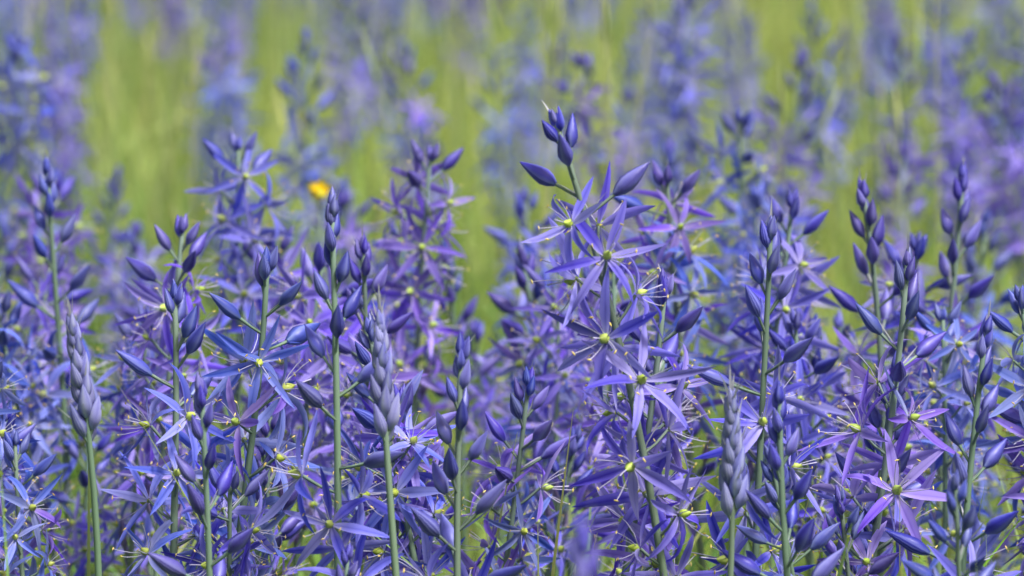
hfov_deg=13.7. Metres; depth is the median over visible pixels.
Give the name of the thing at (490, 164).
camas
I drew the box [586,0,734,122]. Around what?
camas
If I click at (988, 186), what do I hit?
grass
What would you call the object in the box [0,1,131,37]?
grass
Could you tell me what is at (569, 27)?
grass
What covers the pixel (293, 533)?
camas
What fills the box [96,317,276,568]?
camas
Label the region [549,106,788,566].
camas
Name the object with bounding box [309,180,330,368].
buttercup
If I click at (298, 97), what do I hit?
camas
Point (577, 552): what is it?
camas
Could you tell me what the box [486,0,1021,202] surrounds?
grass
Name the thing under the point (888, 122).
camas
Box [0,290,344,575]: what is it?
camas
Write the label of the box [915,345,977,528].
camas
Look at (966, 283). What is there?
camas
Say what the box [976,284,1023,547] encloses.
camas
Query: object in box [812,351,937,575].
camas
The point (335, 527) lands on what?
camas
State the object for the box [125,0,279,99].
camas
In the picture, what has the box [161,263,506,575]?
camas
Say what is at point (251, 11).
camas
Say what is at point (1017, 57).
camas
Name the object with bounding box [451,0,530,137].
camas
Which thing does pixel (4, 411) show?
camas
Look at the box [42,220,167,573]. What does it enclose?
camas
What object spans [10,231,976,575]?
grass
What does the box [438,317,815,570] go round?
camas
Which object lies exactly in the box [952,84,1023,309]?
camas
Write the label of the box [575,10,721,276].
camas
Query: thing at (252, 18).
camas
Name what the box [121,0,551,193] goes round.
grass
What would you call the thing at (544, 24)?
grass
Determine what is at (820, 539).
camas
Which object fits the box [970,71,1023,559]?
camas
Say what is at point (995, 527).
camas
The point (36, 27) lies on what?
camas
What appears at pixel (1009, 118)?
camas
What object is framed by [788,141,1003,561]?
camas
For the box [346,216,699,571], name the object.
camas
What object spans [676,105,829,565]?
camas
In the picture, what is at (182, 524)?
camas
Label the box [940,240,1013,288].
camas
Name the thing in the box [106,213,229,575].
camas
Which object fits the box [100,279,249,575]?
camas
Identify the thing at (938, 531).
camas
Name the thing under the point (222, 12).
camas
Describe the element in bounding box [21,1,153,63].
camas
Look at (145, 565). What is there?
camas
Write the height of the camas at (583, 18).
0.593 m
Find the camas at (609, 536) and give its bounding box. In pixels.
[592,343,703,575]
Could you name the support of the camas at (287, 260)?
on the ground
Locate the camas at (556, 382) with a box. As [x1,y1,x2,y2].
[500,253,604,575]
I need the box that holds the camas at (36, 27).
[25,0,133,76]
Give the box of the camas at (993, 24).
[929,0,1015,243]
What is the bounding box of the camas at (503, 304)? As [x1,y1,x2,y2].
[487,237,611,575]
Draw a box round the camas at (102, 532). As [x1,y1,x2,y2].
[86,455,187,575]
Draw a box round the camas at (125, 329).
[87,305,190,573]
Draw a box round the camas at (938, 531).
[901,456,995,575]
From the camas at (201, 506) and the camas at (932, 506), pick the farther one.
the camas at (932, 506)
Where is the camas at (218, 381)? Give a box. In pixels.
[211,359,279,563]
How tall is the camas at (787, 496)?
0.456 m
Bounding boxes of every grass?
[0,0,352,203]
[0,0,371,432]
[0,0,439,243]
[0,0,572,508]
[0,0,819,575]
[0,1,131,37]
[3,0,214,141]
[3,2,155,130]
[4,0,205,167]
[6,0,132,72]
[7,0,178,77]
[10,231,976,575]
[11,181,150,388]
[22,258,139,569]
[69,0,418,91]
[98,0,336,37]
[121,0,376,44]
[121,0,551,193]
[126,0,449,76]
[145,0,915,364]
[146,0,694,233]
[148,0,553,109]
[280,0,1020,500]
[325,0,641,79]
[334,0,641,75]
[355,0,788,158]
[357,0,662,64]
[419,0,826,122]
[420,0,874,168]
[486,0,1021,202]
[518,0,830,41]
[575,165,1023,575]
[608,0,959,90]
[617,0,927,60]
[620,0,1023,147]
[630,0,863,30]
[650,366,1023,575]
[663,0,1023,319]
[743,0,1023,179]
[752,0,966,24]
[780,0,1019,41]
[800,0,1023,95]
[817,0,1020,57]
[821,21,1023,511]
[900,0,1023,244]
[904,0,1023,69]
[951,0,1023,82]
[968,190,1023,404]
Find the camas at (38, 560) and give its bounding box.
[36,513,91,567]
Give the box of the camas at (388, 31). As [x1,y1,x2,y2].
[225,0,528,252]
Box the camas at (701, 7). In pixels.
[613,0,859,238]
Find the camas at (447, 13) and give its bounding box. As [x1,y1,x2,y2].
[398,0,554,209]
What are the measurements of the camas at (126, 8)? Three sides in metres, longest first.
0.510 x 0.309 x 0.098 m
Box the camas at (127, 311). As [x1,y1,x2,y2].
[116,278,355,568]
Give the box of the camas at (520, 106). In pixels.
[478,5,642,332]
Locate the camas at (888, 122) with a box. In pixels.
[830,29,1023,435]
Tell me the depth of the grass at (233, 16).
10.38 m
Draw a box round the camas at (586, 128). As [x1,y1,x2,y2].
[480,50,716,563]
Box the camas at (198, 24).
[93,0,315,205]
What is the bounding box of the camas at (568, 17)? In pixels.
[559,0,628,102]
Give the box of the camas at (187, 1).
[90,0,326,117]
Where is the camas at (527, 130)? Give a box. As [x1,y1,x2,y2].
[432,31,834,354]
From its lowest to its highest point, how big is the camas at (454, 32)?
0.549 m
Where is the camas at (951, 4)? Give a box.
[947,0,1007,60]
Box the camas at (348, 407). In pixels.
[320,370,412,571]
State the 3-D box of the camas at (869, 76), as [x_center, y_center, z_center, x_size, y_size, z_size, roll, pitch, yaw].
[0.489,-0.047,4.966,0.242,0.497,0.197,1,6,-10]
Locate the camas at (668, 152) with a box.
[618,137,725,562]
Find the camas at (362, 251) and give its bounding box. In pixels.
[35,224,427,575]
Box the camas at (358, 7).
[349,0,464,182]
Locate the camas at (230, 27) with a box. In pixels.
[73,0,335,351]
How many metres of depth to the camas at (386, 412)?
2.13 m
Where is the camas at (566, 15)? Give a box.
[553,0,622,95]
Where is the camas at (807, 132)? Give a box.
[724,46,858,554]
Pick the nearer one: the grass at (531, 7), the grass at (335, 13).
the grass at (335, 13)
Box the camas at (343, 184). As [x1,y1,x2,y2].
[277,176,479,567]
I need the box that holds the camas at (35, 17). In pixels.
[7,0,55,141]
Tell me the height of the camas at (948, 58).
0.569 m
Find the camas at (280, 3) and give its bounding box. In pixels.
[238,0,352,53]
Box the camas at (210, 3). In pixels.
[92,0,288,160]
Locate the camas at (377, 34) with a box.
[304,3,457,249]
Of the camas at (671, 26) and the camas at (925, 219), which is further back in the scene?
the camas at (671, 26)
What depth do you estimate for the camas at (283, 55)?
8.58 m
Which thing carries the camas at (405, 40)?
on the ground
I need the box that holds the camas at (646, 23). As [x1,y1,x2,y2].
[514,0,689,218]
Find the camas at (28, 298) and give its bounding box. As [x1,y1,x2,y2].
[7,149,197,575]
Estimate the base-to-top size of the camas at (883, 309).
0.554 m
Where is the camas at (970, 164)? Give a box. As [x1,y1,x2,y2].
[697,28,1015,498]
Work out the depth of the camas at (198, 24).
6.57 m
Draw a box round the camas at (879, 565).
[819,485,898,575]
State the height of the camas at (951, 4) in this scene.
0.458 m
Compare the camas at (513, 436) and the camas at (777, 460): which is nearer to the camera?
the camas at (777, 460)
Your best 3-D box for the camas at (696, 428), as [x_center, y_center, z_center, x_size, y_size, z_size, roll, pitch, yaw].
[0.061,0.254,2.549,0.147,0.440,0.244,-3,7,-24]
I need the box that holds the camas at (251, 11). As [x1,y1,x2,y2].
[147,0,286,170]
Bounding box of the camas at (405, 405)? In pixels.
[342,382,455,575]
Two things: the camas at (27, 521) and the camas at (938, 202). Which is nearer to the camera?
the camas at (27, 521)
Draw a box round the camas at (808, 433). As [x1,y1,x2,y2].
[751,307,1018,575]
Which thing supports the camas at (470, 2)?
on the ground
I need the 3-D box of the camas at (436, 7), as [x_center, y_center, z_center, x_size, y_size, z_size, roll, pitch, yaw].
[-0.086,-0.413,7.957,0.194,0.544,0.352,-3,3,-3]
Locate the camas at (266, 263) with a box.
[177,242,323,575]
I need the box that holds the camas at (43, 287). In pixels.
[0,249,97,542]
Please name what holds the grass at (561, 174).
on the ground
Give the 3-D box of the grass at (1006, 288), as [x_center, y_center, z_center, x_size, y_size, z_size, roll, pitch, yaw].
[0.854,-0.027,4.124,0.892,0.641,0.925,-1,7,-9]
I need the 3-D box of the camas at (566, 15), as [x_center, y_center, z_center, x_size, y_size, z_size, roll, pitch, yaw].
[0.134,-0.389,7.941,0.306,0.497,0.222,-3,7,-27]
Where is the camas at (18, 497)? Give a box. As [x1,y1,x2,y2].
[0,425,69,575]
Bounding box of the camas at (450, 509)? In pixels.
[399,445,481,575]
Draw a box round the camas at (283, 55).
[247,12,385,98]
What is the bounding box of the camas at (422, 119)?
[294,37,539,539]
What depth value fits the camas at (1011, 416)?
2.31 m
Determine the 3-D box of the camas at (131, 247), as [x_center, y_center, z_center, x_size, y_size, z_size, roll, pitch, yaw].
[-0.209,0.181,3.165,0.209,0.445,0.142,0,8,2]
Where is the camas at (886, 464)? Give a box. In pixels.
[798,232,960,575]
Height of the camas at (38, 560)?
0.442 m
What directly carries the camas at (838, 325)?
on the ground
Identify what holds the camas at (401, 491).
on the ground
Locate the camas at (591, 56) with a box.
[505,0,753,140]
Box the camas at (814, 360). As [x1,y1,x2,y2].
[784,311,863,564]
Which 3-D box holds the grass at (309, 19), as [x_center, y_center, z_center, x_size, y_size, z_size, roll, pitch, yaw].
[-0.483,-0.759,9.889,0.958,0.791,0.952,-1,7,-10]
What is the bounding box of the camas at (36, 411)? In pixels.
[34,289,90,570]
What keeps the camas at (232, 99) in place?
on the ground
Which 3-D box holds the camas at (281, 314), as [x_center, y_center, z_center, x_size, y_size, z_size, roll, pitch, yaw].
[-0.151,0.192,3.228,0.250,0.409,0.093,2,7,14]
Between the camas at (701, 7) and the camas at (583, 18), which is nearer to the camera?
the camas at (701, 7)
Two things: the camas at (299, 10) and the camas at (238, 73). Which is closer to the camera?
the camas at (238, 73)
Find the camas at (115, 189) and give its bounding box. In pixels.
[40,165,260,553]
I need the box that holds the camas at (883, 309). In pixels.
[824,166,936,575]
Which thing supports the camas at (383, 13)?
on the ground
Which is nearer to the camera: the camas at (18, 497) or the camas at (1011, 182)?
the camas at (18, 497)
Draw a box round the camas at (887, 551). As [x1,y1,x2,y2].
[848,502,892,574]
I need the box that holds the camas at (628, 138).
[475,83,656,300]
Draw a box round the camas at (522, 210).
[484,184,815,571]
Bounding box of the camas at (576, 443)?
[505,423,612,575]
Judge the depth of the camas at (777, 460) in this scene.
2.13 m
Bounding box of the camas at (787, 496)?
[727,308,816,555]
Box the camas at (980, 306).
[709,200,1022,548]
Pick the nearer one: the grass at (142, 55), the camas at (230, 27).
the camas at (230, 27)
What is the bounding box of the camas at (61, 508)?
[41,453,122,573]
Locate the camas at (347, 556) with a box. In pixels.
[335,534,359,575]
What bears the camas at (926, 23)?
on the ground
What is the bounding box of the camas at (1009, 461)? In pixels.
[889,454,1023,565]
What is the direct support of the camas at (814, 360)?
on the ground
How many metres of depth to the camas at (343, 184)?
3.43 m
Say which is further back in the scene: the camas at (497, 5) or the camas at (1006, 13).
the camas at (1006, 13)
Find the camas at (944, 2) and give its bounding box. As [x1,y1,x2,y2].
[838,0,958,34]
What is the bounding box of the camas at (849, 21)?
[772,6,877,72]
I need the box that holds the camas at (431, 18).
[408,2,501,106]
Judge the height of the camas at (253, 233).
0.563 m
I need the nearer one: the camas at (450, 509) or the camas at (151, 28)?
the camas at (450, 509)
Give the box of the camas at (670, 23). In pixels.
[614,1,765,77]
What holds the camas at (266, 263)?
on the ground
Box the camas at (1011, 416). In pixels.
[989,404,1023,575]
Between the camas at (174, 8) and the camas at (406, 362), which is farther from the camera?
the camas at (174, 8)
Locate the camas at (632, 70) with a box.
[613,38,735,290]
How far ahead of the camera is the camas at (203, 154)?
4.67 m
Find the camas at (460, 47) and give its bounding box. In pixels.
[364,0,509,102]
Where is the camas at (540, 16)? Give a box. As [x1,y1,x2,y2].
[503,0,565,86]
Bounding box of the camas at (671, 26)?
[590,0,700,172]
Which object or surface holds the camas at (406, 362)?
on the ground
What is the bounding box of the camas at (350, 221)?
[304,189,518,575]
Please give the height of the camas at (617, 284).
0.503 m
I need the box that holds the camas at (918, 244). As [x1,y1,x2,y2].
[702,231,973,555]
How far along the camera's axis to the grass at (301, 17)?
9.33 m
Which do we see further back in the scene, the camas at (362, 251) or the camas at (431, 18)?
the camas at (431, 18)
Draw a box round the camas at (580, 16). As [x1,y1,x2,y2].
[519,0,768,181]
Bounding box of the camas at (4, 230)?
[0,214,99,574]
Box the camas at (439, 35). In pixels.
[392,1,460,88]
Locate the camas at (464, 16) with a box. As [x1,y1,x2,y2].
[388,0,552,244]
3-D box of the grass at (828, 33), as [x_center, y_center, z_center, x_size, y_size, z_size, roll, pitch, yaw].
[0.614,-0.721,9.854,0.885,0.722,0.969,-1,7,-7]
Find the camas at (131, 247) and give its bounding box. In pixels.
[94,229,247,521]
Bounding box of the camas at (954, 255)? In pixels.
[888,154,995,574]
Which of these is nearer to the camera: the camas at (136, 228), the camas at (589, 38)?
the camas at (136, 228)
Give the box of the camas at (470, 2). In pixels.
[344,0,490,145]
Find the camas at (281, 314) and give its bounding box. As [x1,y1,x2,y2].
[161,283,467,557]
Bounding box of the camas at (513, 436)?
[283,309,594,575]
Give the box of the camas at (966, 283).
[913,260,1018,563]
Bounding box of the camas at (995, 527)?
[885,299,1021,575]
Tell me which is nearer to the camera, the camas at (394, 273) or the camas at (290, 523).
the camas at (290, 523)
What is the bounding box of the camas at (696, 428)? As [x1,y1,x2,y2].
[660,348,720,564]
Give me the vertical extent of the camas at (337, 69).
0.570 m
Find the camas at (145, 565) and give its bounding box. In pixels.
[95,344,172,575]
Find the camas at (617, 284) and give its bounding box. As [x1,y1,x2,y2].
[421,258,666,575]
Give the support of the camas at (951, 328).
on the ground
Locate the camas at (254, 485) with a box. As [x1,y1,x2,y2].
[161,461,285,575]
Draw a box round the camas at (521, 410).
[461,358,576,575]
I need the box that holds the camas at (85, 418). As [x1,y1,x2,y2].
[61,289,110,575]
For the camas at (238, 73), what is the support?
on the ground
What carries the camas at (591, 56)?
on the ground
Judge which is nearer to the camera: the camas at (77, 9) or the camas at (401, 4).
the camas at (77, 9)
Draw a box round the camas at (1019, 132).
[991,126,1023,533]
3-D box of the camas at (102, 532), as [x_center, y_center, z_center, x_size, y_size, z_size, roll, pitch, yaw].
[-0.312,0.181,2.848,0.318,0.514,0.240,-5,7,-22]
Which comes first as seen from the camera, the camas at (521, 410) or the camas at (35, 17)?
the camas at (521, 410)
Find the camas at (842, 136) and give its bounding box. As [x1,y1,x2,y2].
[813,83,913,342]
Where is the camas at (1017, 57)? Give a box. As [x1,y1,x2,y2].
[1003,51,1023,230]
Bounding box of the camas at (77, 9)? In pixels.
[1,0,266,300]
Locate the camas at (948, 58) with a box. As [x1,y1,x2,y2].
[909,0,1022,313]
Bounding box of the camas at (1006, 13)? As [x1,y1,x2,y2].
[913,0,1020,69]
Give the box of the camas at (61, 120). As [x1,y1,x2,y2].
[24,48,200,480]
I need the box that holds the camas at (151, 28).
[99,0,191,76]
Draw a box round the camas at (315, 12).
[251,0,325,78]
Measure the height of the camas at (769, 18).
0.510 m
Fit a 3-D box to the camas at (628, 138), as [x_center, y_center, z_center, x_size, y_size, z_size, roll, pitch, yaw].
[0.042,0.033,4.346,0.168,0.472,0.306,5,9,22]
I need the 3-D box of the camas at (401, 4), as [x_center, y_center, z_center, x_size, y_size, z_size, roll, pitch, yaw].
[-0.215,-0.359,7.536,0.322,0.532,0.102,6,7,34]
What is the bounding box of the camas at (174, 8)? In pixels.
[74,0,279,228]
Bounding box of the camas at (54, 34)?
[33,0,155,243]
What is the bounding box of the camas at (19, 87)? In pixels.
[0,33,215,572]
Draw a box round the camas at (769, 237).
[687,200,851,575]
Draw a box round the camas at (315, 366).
[24,241,373,575]
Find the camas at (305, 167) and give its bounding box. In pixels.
[146,27,478,545]
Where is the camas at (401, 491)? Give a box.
[333,313,465,575]
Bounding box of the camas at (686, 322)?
[583,264,724,575]
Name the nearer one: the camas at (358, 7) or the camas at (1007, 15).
the camas at (358, 7)
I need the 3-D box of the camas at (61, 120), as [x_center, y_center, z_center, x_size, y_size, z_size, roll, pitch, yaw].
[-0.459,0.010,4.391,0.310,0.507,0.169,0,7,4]
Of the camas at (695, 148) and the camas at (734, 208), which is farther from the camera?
the camas at (695, 148)
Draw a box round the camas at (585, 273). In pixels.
[543,264,751,575]
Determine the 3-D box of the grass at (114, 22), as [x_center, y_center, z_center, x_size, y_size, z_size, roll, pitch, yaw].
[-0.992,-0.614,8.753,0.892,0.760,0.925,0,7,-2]
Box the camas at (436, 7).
[416,0,508,134]
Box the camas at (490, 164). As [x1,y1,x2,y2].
[469,49,541,417]
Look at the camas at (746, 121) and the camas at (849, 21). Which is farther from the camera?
the camas at (849, 21)
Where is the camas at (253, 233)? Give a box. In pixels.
[51,129,294,575]
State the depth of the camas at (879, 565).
2.22 m
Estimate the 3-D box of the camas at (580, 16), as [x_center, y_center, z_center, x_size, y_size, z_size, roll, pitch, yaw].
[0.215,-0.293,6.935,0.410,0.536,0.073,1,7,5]
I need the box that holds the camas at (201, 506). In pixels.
[148,359,253,575]
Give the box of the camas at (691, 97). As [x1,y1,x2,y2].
[461,0,869,506]
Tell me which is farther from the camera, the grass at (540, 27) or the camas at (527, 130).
the grass at (540, 27)
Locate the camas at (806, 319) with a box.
[774,246,1018,552]
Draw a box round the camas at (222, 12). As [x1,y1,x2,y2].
[159,0,330,125]
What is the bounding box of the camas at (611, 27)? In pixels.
[506,2,640,67]
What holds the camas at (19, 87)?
on the ground
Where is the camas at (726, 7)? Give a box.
[654,0,794,108]
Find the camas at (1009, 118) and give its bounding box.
[821,9,1023,439]
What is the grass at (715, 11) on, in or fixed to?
on the ground
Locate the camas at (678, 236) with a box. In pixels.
[609,160,1018,575]
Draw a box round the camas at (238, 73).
[172,36,336,246]
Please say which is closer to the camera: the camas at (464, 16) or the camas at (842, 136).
the camas at (842, 136)
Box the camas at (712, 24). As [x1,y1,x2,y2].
[697,0,759,91]
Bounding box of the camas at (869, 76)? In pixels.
[821,34,1002,311]
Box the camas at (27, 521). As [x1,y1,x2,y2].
[0,310,110,570]
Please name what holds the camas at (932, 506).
on the ground
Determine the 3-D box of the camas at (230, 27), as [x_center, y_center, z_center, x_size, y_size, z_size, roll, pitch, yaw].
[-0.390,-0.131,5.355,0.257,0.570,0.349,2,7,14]
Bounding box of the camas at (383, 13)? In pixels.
[293,0,483,148]
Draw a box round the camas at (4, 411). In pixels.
[0,361,49,575]
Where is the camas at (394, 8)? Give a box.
[270,0,506,139]
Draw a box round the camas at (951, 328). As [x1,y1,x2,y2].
[904,298,1000,574]
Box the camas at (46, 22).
[2,0,133,133]
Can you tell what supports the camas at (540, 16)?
on the ground
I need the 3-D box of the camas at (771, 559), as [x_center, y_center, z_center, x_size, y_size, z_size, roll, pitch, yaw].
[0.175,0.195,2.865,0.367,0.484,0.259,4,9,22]
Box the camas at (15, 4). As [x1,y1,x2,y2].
[0,0,114,130]
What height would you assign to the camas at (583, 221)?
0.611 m
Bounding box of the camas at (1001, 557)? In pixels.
[933,383,1023,575]
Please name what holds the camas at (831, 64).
on the ground
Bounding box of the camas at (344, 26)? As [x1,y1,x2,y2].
[279,0,364,208]
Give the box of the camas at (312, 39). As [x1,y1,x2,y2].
[243,0,428,125]
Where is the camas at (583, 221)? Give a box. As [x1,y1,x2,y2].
[331,101,1023,575]
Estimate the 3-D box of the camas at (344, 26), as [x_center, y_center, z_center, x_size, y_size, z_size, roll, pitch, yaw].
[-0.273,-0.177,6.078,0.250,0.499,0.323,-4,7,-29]
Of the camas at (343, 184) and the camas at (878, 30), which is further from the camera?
the camas at (878, 30)
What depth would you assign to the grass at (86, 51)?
8.21 m
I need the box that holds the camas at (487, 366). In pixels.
[421,239,617,575]
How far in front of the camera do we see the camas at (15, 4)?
6.84 m
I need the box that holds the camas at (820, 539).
[736,439,839,575]
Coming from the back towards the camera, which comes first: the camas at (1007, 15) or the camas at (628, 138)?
the camas at (1007, 15)
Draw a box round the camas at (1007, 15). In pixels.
[990,1,1018,42]
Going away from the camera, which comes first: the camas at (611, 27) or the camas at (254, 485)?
the camas at (254, 485)
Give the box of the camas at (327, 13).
[310,0,429,184]
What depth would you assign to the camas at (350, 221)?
3.26 m
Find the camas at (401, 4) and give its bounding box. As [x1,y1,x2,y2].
[312,0,477,96]
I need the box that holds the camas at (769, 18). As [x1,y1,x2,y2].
[741,0,781,54]
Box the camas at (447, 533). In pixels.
[398,332,526,575]
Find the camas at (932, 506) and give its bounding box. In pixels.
[831,318,1023,559]
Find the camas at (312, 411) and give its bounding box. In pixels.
[288,333,369,572]
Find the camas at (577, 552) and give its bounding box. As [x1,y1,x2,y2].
[567,501,598,575]
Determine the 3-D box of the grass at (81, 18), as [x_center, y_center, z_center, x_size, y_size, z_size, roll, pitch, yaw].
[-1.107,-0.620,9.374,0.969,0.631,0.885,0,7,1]
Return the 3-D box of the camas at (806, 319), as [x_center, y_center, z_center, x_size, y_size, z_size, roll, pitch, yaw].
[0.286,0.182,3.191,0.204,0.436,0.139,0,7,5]
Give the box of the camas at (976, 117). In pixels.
[923,93,1009,503]
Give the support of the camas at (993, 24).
on the ground
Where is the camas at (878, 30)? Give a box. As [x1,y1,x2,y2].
[767,0,990,248]
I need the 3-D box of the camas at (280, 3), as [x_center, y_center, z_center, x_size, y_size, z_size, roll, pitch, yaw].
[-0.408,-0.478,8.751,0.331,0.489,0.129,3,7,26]
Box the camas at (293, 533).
[212,414,304,575]
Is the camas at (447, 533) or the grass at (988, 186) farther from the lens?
the grass at (988, 186)
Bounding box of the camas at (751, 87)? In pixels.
[688,18,769,303]
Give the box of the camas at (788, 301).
[445,187,844,563]
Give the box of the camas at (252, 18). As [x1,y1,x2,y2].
[181,0,317,71]
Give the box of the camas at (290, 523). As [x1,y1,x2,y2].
[220,387,309,575]
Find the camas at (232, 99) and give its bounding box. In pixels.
[197,9,309,341]
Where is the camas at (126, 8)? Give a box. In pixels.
[117,0,149,112]
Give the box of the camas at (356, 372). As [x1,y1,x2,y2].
[312,327,483,565]
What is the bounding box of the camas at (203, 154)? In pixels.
[129,53,314,321]
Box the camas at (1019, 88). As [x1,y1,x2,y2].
[939,81,1023,387]
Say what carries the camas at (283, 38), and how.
on the ground
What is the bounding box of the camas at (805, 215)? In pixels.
[607,182,820,573]
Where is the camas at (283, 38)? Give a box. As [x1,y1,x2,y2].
[168,0,326,66]
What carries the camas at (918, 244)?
on the ground
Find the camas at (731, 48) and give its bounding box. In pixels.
[603,12,771,255]
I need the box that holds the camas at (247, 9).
[186,0,327,117]
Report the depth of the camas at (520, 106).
4.78 m
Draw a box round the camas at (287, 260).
[30,225,440,575]
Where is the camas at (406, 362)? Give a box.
[369,138,707,575]
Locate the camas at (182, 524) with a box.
[154,425,239,568]
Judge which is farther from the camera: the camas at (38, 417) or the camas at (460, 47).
the camas at (460, 47)
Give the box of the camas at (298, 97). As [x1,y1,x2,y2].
[92,57,343,543]
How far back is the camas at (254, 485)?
2.21 m
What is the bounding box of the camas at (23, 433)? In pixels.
[0,404,45,569]
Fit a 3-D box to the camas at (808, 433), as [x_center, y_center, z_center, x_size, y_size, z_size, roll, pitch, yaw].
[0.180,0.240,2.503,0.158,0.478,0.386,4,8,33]
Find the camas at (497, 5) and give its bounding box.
[405,0,606,161]
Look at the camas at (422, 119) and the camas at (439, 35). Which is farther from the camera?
the camas at (439, 35)
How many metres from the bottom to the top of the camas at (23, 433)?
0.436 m
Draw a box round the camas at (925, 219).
[910,22,1023,289]
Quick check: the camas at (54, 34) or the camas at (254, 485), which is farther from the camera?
the camas at (54, 34)
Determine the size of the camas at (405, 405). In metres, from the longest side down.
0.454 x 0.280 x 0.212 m
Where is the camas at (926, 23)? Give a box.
[912,0,959,249]
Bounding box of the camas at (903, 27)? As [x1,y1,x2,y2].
[821,0,994,280]
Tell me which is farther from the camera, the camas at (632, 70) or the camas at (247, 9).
the camas at (247, 9)
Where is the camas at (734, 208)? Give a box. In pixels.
[601,179,1017,574]
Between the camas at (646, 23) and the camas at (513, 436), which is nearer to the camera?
the camas at (513, 436)
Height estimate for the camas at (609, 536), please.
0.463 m
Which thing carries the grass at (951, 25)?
on the ground
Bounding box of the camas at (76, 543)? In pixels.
[48,392,126,575]
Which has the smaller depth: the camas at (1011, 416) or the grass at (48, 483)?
the camas at (1011, 416)
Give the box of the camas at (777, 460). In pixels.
[720,366,844,575]
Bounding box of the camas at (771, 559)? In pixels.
[506,235,1020,571]
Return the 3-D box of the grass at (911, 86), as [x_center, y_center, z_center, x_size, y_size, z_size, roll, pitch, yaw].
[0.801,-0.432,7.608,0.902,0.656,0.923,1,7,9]
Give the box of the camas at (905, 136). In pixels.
[846,124,1021,439]
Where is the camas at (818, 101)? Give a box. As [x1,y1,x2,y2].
[690,0,952,483]
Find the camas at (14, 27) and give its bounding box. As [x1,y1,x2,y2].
[0,0,183,285]
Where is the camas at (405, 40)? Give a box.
[382,0,441,107]
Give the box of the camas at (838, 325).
[808,309,876,558]
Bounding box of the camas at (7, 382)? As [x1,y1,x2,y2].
[0,269,313,561]
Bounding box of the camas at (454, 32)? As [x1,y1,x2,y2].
[354,1,489,90]
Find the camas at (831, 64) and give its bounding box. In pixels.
[810,21,977,333]
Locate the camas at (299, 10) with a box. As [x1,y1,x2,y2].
[212,0,306,125]
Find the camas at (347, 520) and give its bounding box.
[343,461,425,572]
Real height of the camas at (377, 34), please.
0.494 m
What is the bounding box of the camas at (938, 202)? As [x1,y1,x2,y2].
[911,63,1023,332]
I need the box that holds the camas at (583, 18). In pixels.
[483,0,719,183]
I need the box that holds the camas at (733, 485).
[716,363,753,575]
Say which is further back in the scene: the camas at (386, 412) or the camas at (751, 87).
the camas at (751, 87)
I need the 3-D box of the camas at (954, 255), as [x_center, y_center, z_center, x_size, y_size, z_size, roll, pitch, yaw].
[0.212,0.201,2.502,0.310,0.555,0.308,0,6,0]
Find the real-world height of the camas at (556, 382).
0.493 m
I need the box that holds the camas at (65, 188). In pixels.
[0,171,235,575]
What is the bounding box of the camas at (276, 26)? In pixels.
[214,7,374,54]
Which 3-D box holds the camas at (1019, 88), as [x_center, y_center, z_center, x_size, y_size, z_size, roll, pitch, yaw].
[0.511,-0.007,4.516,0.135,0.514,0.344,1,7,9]
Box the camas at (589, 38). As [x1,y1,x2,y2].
[509,23,613,65]
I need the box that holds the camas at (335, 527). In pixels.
[254,186,404,575]
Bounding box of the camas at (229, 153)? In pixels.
[202,127,408,537]
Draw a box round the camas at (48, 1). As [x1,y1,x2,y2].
[25,0,129,155]
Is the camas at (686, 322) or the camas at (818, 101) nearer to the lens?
the camas at (686, 322)
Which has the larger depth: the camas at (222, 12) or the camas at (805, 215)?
the camas at (222, 12)
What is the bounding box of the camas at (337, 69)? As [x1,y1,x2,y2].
[245,0,536,344]
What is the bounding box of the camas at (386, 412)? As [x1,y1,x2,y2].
[367,284,596,575]

